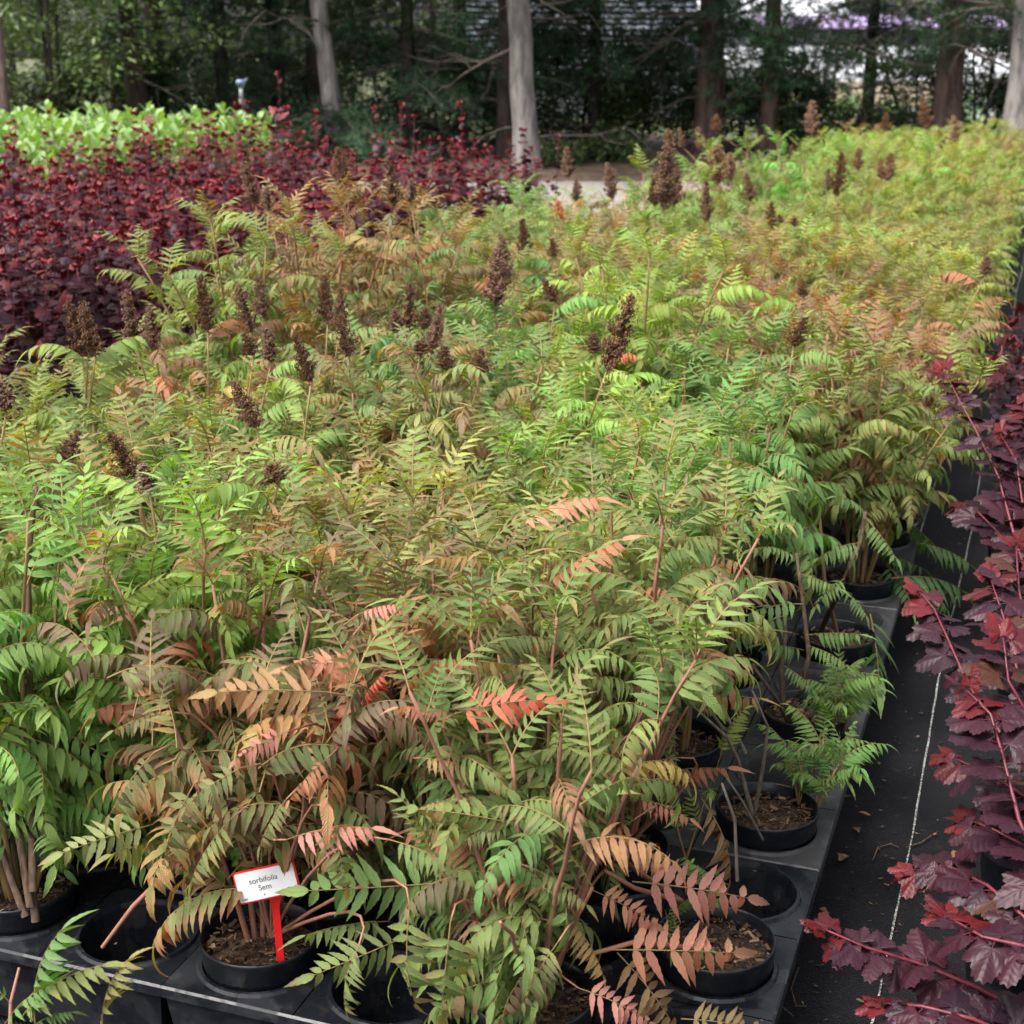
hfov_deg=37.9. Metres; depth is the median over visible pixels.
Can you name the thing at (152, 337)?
feather leaf shrub
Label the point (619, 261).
feather leaf shrub
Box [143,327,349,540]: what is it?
feather leaf shrub
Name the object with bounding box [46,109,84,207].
purple leaf shrub
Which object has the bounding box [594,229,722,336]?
feather leaf shrub
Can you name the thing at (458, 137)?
purple leaf shrub
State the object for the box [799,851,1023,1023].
purple leaf shrub
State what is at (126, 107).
green leaf shrub
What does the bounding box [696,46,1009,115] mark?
cloche tunnel
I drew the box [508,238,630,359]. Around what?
feather leaf shrub
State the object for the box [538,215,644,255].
feather leaf shrub
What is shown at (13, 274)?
purple leaf shrub
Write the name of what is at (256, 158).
purple leaf shrub
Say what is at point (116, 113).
green leaf shrub
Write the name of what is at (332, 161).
purple leaf shrub
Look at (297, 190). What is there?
purple leaf shrub
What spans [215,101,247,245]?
purple leaf shrub
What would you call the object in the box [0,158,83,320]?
purple leaf shrub
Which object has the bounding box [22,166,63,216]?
purple leaf shrub
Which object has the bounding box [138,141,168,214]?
purple leaf shrub
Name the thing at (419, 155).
purple leaf shrub
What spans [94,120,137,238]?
purple leaf shrub
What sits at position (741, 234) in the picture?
feather leaf shrub
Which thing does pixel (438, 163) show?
purple leaf shrub
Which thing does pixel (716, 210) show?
feather leaf shrub
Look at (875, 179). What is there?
feather leaf shrub
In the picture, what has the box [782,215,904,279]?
feather leaf shrub
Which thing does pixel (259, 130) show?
purple leaf shrub
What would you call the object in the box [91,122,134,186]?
green leaf shrub
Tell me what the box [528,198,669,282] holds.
feather leaf shrub
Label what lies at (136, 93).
pine tree
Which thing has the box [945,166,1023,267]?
feather leaf shrub
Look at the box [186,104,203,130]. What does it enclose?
green leaf shrub
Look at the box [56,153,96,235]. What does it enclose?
purple leaf shrub
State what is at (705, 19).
pine tree
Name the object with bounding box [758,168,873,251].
feather leaf shrub
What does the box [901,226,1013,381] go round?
feather leaf shrub
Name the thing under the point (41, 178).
purple leaf shrub
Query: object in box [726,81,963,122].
timber bed edge
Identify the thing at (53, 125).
green leaf shrub
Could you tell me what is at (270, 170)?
purple leaf shrub
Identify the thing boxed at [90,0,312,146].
pine tree
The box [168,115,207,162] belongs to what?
green leaf shrub
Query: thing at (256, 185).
purple leaf shrub
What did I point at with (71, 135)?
purple leaf shrub
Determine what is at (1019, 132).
feather leaf shrub
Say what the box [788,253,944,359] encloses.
feather leaf shrub
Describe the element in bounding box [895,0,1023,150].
pine tree
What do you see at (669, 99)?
background bush
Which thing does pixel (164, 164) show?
purple leaf shrub
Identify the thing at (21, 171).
purple leaf shrub
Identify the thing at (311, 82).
pine tree
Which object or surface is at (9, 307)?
purple leaf shrub
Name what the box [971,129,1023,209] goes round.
feather leaf shrub
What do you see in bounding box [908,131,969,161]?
feather leaf shrub
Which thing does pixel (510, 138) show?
purple leaf shrub
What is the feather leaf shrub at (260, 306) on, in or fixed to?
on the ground
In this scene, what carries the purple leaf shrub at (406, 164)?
on the ground
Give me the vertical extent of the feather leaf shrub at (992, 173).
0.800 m
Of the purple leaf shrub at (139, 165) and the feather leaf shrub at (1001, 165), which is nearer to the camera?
the purple leaf shrub at (139, 165)
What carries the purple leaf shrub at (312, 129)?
on the ground
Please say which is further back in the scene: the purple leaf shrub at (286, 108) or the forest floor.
the forest floor
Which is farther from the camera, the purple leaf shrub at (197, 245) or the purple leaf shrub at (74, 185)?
the purple leaf shrub at (74, 185)
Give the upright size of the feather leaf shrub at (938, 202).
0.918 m
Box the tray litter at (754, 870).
[114,616,872,1020]
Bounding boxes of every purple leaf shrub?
[0,118,23,228]
[0,132,32,244]
[0,136,33,199]
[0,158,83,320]
[0,163,88,392]
[0,176,58,285]
[0,185,86,416]
[0,186,11,265]
[0,200,24,384]
[0,210,62,408]
[0,218,21,323]
[0,244,21,419]
[0,248,76,396]
[0,249,12,415]
[1,180,46,235]
[5,145,51,315]
[9,130,56,216]
[16,158,76,272]
[16,176,45,256]
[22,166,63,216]
[23,178,96,397]
[27,157,68,232]
[29,153,67,203]
[33,201,89,360]
[36,189,96,297]
[39,183,93,303]
[44,163,93,238]
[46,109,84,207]
[48,143,101,262]
[52,183,86,262]
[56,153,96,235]
[62,134,92,197]
[63,163,122,301]
[65,166,131,347]
[67,137,107,238]
[69,229,139,388]
[73,130,125,231]
[77,168,126,310]
[82,193,148,347]
[83,147,125,242]
[89,148,112,233]
[90,181,172,384]
[91,156,136,316]
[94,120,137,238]
[97,217,164,367]
[102,160,168,310]
[104,133,139,214]
[105,177,152,269]
[106,146,143,195]
[107,110,144,264]
[111,162,171,264]
[115,142,144,204]
[118,142,175,234]
[119,121,169,202]
[122,190,185,291]
[123,171,186,305]
[125,125,157,190]
[125,165,224,356]
[126,163,167,218]
[131,115,160,306]
[133,140,164,187]
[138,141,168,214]
[140,160,172,239]
[140,183,208,331]
[141,131,199,248]
[148,123,193,188]
[149,198,191,344]
[152,139,184,214]
[162,123,204,248]
[163,186,211,281]
[168,164,239,331]
[169,161,202,263]
[171,144,217,237]
[174,178,232,340]
[175,150,209,186]
[178,148,206,186]
[178,167,218,208]
[180,119,211,209]
[184,191,259,287]
[192,122,234,228]
[193,132,259,253]
[196,111,240,178]
[199,111,233,245]
[204,168,264,283]
[205,148,257,240]
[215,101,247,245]
[219,143,259,245]
[222,173,257,314]
[225,118,282,207]
[225,204,309,296]
[228,100,271,209]
[228,184,269,243]
[235,123,282,194]
[243,167,275,227]
[246,164,285,231]
[246,168,314,286]
[247,132,283,221]
[250,159,282,209]
[257,139,291,200]
[263,167,315,286]
[264,178,298,224]
[265,70,307,186]
[265,106,292,244]
[265,127,315,224]
[271,147,313,270]
[273,191,328,246]
[276,122,310,209]
[277,129,315,229]
[279,232,328,297]
[286,136,332,211]
[288,180,341,277]
[292,189,334,249]
[294,173,331,236]
[296,109,329,204]
[297,109,324,213]
[305,146,350,256]
[307,160,357,250]
[309,152,373,264]
[320,158,356,218]
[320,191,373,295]
[332,174,359,263]
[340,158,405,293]
[341,134,384,200]
[348,163,380,232]
[349,140,395,276]
[350,160,375,228]
[362,159,394,234]
[366,136,423,201]
[368,156,410,237]
[371,101,428,204]
[384,154,416,239]
[389,176,418,229]
[390,165,431,264]
[395,155,445,241]
[397,177,439,271]
[404,114,445,203]
[404,141,440,205]
[412,148,453,203]
[413,154,471,228]
[413,179,435,237]
[415,140,475,247]
[420,135,440,209]
[431,141,469,206]
[433,135,477,244]
[441,117,484,201]
[444,100,489,240]
[450,144,470,214]
[454,151,510,240]
[468,138,494,214]
[470,146,503,232]
[479,156,498,216]
[486,153,520,235]
[489,136,523,216]
[503,127,545,225]
[522,128,562,219]
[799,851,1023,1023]
[900,527,1023,890]
[926,354,1023,725]
[928,611,1023,1014]
[985,332,1023,593]
[991,431,1023,617]
[1000,302,1023,450]
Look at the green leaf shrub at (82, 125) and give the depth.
16.12 m
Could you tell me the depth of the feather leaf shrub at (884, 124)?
15.22 m
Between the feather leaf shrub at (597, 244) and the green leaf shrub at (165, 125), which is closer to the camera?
the feather leaf shrub at (597, 244)
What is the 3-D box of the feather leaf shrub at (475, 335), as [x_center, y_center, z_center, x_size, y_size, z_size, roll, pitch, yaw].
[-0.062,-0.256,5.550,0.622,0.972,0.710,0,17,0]
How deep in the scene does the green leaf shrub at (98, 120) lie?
15.77 m
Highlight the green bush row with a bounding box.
[722,89,986,128]
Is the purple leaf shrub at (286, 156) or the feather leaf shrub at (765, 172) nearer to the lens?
the feather leaf shrub at (765, 172)
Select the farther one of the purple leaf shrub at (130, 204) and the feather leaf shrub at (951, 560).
the purple leaf shrub at (130, 204)
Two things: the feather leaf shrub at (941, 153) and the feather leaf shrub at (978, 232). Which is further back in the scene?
the feather leaf shrub at (941, 153)
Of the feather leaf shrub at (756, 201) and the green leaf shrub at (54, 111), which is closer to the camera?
the feather leaf shrub at (756, 201)
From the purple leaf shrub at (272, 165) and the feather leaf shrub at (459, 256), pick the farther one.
the purple leaf shrub at (272, 165)
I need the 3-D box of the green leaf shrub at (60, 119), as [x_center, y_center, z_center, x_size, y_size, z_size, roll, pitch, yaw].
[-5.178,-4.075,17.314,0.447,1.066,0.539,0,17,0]
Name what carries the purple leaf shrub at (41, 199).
on the ground
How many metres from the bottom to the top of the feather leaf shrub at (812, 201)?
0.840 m
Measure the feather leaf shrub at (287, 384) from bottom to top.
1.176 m
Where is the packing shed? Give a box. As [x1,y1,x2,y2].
[695,0,848,45]
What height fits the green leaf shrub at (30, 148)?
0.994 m
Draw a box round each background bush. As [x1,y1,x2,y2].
[2,1,196,122]
[7,54,118,128]
[82,15,286,113]
[106,42,190,119]
[172,24,384,138]
[332,22,476,138]
[377,38,496,142]
[468,61,576,143]
[533,18,650,148]
[540,132,603,166]
[573,25,697,148]
[575,120,654,163]
[624,28,747,142]
[676,56,796,145]
[736,34,838,156]
[781,97,878,153]
[817,89,933,142]
[862,38,978,137]
[915,1,1014,133]
[974,28,1012,130]
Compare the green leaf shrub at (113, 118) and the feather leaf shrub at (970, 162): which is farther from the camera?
the green leaf shrub at (113, 118)
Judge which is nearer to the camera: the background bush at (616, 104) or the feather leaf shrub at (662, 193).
the feather leaf shrub at (662, 193)
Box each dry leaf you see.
[819,907,829,913]
[837,852,848,860]
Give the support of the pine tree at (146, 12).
on the ground
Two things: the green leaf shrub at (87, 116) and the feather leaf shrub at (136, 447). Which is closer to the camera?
the feather leaf shrub at (136, 447)
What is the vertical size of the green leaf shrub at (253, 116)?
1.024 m
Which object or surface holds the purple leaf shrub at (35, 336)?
on the ground
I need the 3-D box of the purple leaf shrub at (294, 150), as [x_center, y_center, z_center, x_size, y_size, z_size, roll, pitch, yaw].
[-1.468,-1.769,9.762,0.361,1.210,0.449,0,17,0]
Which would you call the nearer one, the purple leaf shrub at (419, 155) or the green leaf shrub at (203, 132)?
the purple leaf shrub at (419, 155)
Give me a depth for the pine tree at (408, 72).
25.24 m
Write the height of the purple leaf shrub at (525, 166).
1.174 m
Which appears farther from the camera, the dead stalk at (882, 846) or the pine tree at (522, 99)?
the pine tree at (522, 99)
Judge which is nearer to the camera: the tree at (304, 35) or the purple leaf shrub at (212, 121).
the purple leaf shrub at (212, 121)
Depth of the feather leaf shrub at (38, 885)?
2.94 m
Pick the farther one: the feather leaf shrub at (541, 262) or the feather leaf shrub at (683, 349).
the feather leaf shrub at (541, 262)
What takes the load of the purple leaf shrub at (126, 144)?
on the ground
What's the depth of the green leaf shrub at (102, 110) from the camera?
17.26 m
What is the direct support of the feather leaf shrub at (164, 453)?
on the ground
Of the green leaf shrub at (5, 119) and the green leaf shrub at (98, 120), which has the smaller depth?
the green leaf shrub at (98, 120)
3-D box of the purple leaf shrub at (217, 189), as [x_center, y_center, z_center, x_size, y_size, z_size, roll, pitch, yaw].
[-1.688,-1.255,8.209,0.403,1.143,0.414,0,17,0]
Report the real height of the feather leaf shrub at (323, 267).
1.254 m
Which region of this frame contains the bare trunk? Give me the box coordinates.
[0,16,10,112]
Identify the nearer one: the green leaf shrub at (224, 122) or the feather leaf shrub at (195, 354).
the feather leaf shrub at (195, 354)
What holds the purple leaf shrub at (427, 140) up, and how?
on the ground
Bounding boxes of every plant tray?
[0,781,307,1023]
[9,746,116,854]
[158,846,469,1023]
[449,845,819,1023]
[626,693,865,932]
[712,598,897,739]
[738,523,920,654]
[817,475,937,574]
[929,440,948,509]
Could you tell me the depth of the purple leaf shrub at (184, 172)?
12.56 m
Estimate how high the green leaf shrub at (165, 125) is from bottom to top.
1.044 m
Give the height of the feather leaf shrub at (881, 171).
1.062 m
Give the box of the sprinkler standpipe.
[236,78,247,112]
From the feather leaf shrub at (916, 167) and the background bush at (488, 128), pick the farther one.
the background bush at (488, 128)
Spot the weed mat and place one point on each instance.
(894, 777)
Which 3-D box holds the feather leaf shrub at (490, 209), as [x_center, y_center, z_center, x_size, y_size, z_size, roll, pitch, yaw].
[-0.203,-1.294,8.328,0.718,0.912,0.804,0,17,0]
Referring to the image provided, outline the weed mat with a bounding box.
[0,213,1023,1023]
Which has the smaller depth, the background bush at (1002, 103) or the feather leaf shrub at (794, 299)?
the feather leaf shrub at (794, 299)
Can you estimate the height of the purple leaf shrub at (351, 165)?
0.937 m
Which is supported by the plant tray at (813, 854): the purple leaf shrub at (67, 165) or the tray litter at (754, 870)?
the tray litter at (754, 870)
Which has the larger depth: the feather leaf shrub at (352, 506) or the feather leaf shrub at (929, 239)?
the feather leaf shrub at (929, 239)
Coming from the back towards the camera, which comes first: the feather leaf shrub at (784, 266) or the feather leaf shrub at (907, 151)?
the feather leaf shrub at (907, 151)
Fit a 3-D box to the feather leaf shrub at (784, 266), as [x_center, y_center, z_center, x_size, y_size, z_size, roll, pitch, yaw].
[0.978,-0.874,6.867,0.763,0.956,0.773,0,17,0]
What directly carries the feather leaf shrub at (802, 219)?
on the plant tray
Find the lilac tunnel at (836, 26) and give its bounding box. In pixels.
[747,15,1008,45]
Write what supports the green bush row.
on the ground
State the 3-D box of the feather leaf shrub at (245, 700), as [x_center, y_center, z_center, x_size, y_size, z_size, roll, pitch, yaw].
[-0.483,0.348,3.273,0.669,1.160,1.543,0,17,0]
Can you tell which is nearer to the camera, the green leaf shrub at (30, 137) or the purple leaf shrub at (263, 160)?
the purple leaf shrub at (263, 160)
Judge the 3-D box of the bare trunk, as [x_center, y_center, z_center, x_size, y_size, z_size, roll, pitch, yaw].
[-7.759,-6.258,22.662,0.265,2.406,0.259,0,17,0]
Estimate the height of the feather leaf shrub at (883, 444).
1.070 m
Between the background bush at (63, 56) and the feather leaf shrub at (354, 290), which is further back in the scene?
the background bush at (63, 56)
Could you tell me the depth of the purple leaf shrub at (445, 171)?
13.05 m
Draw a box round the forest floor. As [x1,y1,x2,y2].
[273,133,970,180]
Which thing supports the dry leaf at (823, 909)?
on the ground
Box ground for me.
[10,59,1001,138]
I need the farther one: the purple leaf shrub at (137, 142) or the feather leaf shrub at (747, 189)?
the purple leaf shrub at (137, 142)
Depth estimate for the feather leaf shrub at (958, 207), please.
9.03 m
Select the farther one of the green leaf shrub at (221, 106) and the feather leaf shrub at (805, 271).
the green leaf shrub at (221, 106)
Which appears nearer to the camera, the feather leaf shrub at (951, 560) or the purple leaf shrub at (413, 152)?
the feather leaf shrub at (951, 560)
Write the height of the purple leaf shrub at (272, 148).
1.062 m
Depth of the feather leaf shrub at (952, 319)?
6.23 m
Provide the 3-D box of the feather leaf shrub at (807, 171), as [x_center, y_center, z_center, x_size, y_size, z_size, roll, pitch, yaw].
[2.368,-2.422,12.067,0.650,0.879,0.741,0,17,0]
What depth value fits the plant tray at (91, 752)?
3.80 m
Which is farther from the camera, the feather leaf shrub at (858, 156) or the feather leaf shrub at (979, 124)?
the feather leaf shrub at (979, 124)
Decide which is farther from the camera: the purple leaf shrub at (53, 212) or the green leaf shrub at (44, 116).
the green leaf shrub at (44, 116)
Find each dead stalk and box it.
[790,967,805,1006]
[873,843,898,859]
[906,833,933,847]
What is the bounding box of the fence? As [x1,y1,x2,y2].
[537,44,1009,144]
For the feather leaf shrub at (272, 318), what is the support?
on the plant tray
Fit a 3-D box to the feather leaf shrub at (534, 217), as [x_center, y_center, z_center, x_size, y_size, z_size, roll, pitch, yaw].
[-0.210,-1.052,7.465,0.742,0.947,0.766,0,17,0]
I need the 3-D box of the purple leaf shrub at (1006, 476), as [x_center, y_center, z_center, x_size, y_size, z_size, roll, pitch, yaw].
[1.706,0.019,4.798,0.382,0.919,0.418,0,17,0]
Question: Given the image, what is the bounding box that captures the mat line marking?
[871,257,1023,1023]
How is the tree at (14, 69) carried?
on the ground
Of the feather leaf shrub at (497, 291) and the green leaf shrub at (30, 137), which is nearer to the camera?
the feather leaf shrub at (497, 291)
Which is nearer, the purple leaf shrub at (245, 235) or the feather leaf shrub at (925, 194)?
the purple leaf shrub at (245, 235)
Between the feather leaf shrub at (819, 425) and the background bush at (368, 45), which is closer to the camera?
the feather leaf shrub at (819, 425)
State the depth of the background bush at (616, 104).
27.72 m
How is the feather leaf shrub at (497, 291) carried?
in the plant tray
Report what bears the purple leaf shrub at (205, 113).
on the ground
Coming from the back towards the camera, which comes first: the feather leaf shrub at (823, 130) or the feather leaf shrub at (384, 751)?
the feather leaf shrub at (823, 130)
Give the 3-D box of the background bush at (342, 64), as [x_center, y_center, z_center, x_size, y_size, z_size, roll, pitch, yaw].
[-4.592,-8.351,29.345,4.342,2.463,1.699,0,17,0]
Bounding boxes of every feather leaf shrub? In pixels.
[0,326,135,474]
[0,381,95,673]
[0,381,182,587]
[0,385,327,835]
[0,416,156,839]
[0,430,367,914]
[0,452,215,954]
[0,909,153,1023]
[1,299,175,519]
[2,422,62,503]
[18,384,218,720]
[26,474,476,1023]
[70,314,216,431]
[78,331,231,456]
[88,274,301,513]
[91,161,372,443]
[137,265,289,414]
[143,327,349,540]
[144,334,367,582]
[174,380,443,859]
[189,414,503,912]
[195,275,377,459]
[223,270,347,417]
[236,172,430,371]
[241,275,400,510]
[261,303,482,536]
[261,345,550,552]
[262,482,590,939]
[273,243,415,310]
[275,279,465,534]
[294,156,427,421]
[307,146,454,372]
[315,170,491,372]
[338,433,583,662]
[343,238,433,322]
[349,220,493,333]
[354,283,545,446]
[361,538,783,1023]
[364,319,587,515]
[368,178,516,372]
[372,238,474,274]
[400,231,544,342]
[400,465,687,739]
[406,203,541,284]
[409,405,801,1023]
[415,200,521,266]
[425,243,565,324]
[427,218,567,354]
[432,293,644,623]
[437,304,560,400]
[443,246,648,464]
[445,208,540,254]
[453,388,741,700]
[454,214,569,280]
[457,230,609,334]
[463,233,603,381]
[470,198,598,277]
[487,331,683,515]
[491,147,597,234]
[491,185,586,269]
[492,272,689,439]
[496,227,644,315]
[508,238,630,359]
[515,179,629,279]
[520,183,626,241]
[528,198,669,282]
[533,203,774,435]
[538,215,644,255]
[548,281,673,359]
[549,221,698,313]
[569,181,667,242]
[573,426,813,836]
[574,332,765,567]
[577,162,663,276]
[578,857,775,1023]
[585,242,704,296]
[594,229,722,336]
[598,298,803,472]
[606,314,719,401]
[615,139,734,279]
[617,143,724,250]
[622,181,723,237]
[629,243,750,329]
[630,196,748,265]
[642,627,900,894]
[644,357,860,688]
[649,285,762,354]
[654,219,805,334]
[659,278,821,433]
[660,179,773,291]
[663,127,783,198]
[670,185,770,246]
[671,190,741,221]
[676,264,854,385]
[677,172,788,273]
[684,316,871,669]
[688,294,917,563]
[689,129,787,221]
[692,222,798,274]
[694,269,861,352]
[695,155,784,208]
[697,144,781,255]
[702,201,850,323]
[710,100,855,171]
[714,547,896,756]
[715,201,789,235]
[722,209,854,304]
[726,188,828,243]
[733,155,809,204]
[735,301,888,518]
[736,220,874,332]
[737,206,851,278]
[745,185,801,206]
[746,145,795,220]
[752,188,839,219]
[758,125,863,211]
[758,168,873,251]
[762,164,814,182]
[768,213,909,322]
[771,496,901,666]
[773,149,830,178]
[773,156,831,205]
[774,194,850,230]
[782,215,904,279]
[784,280,930,514]
[785,315,1010,718]
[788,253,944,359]
[796,136,863,168]
[802,152,899,225]
[803,152,900,265]
[805,125,864,162]
[805,146,868,169]
[805,225,935,318]
[805,326,990,573]
[814,139,893,185]
[814,149,881,167]
[815,189,915,242]
[820,147,889,221]
[821,128,882,149]
[821,132,908,214]
[831,165,927,234]
[832,164,907,188]
[833,120,895,147]
[838,255,1012,502]
[840,221,954,303]
[842,164,911,190]
[846,131,900,152]
[848,245,1003,406]
[850,125,897,143]
[851,166,948,226]
[854,162,947,226]
[859,111,914,164]
[860,159,921,175]
[860,269,1018,460]
[861,149,882,164]
[862,155,908,163]
[864,124,928,156]
[864,150,911,166]
[866,212,970,267]
[870,193,989,264]
[873,166,945,197]
[879,235,1008,411]
[880,138,937,166]
[887,115,967,178]
[887,184,988,245]
[889,215,1015,308]
[891,124,998,226]
[892,128,942,150]
[894,160,955,192]
[895,97,947,155]
[898,139,959,174]
[901,127,934,145]
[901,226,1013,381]
[903,214,1019,364]
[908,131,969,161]
[909,128,961,139]
[909,168,1019,273]
[911,129,995,184]
[915,204,1023,305]
[929,137,981,157]
[931,160,984,188]
[932,129,985,149]
[933,120,985,140]
[934,136,996,178]
[935,128,972,148]
[942,171,1023,243]
[943,122,999,137]
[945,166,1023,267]
[955,162,1023,245]
[957,129,1004,150]
[957,157,1023,228]
[957,175,1017,249]
[964,115,1016,143]
[968,132,1003,159]
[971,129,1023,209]
[971,147,1023,206]
[972,139,1023,191]
[980,127,1023,157]
[991,138,1023,182]
[992,129,1022,166]
[997,125,1022,145]
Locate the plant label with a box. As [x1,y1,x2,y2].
[233,860,299,962]
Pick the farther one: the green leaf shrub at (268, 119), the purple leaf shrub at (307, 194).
the green leaf shrub at (268, 119)
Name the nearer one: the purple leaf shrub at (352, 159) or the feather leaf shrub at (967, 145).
the purple leaf shrub at (352, 159)
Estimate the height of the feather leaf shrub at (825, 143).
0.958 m
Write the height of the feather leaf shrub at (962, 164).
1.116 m
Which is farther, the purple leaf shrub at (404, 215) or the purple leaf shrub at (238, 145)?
the purple leaf shrub at (238, 145)
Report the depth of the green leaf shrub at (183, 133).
17.23 m
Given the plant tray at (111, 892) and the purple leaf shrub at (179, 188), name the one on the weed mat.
the plant tray at (111, 892)
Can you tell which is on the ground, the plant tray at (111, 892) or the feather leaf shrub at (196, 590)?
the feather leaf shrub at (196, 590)
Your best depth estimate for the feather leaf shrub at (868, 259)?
7.05 m
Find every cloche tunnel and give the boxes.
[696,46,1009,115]
[725,57,995,121]
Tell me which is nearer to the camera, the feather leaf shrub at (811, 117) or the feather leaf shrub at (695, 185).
the feather leaf shrub at (695, 185)
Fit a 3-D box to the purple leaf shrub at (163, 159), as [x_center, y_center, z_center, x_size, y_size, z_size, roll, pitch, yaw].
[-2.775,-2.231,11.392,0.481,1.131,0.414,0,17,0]
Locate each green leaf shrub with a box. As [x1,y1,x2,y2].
[0,104,23,128]
[0,109,23,126]
[0,112,19,137]
[0,125,25,197]
[1,105,31,125]
[1,121,13,143]
[14,124,35,178]
[15,139,58,204]
[16,115,46,150]
[20,119,52,180]
[21,109,42,126]
[24,108,45,161]
[24,127,47,191]
[35,113,56,130]
[37,117,77,176]
[38,121,69,186]
[39,99,55,119]
[42,126,79,166]
[45,109,81,120]
[51,113,77,131]
[53,108,78,123]
[53,114,76,131]
[59,136,106,190]
[66,115,105,175]
[67,126,115,196]
[70,116,90,129]
[75,105,112,131]
[76,113,124,186]
[76,115,90,149]
[80,109,112,124]
[82,102,98,124]
[84,110,124,142]
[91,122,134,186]
[93,104,122,118]
[93,125,130,160]
[101,105,137,130]
[103,128,129,171]
[113,118,156,176]
[117,107,140,138]
[134,101,156,127]
[135,120,171,191]
[138,108,168,169]
[140,112,154,124]
[147,115,186,192]
[150,118,182,186]
[153,113,190,175]
[166,113,195,176]
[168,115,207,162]
[176,110,192,156]
[185,109,224,179]
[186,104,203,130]
[189,109,219,185]
[203,107,245,175]
[216,102,230,176]
[218,114,261,171]
[218,116,235,165]
[220,116,256,173]
[230,115,268,187]
[242,108,273,161]
[252,111,286,175]
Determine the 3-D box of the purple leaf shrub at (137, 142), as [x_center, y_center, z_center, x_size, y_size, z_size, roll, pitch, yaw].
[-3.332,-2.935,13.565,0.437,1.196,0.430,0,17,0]
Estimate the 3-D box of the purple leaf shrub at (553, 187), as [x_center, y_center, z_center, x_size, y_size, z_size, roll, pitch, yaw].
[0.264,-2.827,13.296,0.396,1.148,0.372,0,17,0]
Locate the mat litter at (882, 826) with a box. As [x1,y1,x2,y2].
[802,477,984,1023]
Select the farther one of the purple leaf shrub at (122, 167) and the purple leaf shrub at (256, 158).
the purple leaf shrub at (122, 167)
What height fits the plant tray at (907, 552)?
0.184 m
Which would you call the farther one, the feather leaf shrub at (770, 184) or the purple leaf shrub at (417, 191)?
the purple leaf shrub at (417, 191)
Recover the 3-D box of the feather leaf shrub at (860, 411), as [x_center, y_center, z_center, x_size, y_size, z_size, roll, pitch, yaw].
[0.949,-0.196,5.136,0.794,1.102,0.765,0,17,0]
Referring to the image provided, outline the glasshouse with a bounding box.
[466,0,696,117]
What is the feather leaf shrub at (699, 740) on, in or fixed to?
in the plant tray at (813, 854)
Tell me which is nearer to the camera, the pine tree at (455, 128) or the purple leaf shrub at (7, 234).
the purple leaf shrub at (7, 234)
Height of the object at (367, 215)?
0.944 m
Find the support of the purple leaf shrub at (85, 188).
on the ground
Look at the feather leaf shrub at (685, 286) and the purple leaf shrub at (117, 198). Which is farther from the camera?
the purple leaf shrub at (117, 198)
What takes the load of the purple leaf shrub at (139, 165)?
on the ground
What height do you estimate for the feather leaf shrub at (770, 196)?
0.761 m
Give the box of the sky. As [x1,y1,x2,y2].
[0,0,1013,58]
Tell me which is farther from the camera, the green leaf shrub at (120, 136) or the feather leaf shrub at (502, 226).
the green leaf shrub at (120, 136)
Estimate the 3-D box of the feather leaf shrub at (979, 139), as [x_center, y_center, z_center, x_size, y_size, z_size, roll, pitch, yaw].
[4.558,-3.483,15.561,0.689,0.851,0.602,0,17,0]
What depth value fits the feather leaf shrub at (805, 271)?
6.87 m
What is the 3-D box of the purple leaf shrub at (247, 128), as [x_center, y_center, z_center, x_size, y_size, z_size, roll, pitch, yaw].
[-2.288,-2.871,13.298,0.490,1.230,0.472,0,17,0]
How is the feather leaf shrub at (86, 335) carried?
on the ground
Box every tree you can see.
[0,0,76,88]
[0,0,245,117]
[21,0,208,115]
[31,0,166,90]
[68,0,266,128]
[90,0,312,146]
[139,0,303,67]
[175,0,377,138]
[212,0,433,171]
[213,0,445,159]
[250,0,376,81]
[281,0,507,162]
[352,0,578,144]
[356,0,452,77]
[372,0,624,157]
[423,0,659,169]
[484,0,698,147]
[576,0,811,153]
[664,0,892,158]
[783,0,982,133]
[816,0,1013,136]
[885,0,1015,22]
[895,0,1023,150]
[969,80,1007,117]
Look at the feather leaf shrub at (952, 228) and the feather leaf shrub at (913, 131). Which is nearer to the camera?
the feather leaf shrub at (952, 228)
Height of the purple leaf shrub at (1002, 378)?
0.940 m
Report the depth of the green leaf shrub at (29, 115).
16.18 m
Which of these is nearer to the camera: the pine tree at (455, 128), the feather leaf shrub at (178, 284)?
the feather leaf shrub at (178, 284)
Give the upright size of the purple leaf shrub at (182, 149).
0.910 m
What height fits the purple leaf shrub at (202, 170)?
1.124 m
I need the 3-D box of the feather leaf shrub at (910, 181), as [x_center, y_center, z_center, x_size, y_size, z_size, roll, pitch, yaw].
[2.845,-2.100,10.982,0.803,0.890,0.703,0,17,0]
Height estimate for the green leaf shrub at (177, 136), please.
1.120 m
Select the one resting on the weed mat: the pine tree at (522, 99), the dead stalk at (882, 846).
the dead stalk at (882, 846)
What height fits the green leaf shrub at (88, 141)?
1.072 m
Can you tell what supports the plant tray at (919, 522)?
on the weed mat
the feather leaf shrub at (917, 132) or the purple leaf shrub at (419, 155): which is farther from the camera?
the feather leaf shrub at (917, 132)
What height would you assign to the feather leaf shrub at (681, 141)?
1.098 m
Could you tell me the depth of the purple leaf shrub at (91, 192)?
8.96 m
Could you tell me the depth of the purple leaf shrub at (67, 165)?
10.59 m
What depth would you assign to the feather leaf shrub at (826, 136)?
16.32 m
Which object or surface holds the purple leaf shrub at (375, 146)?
on the ground

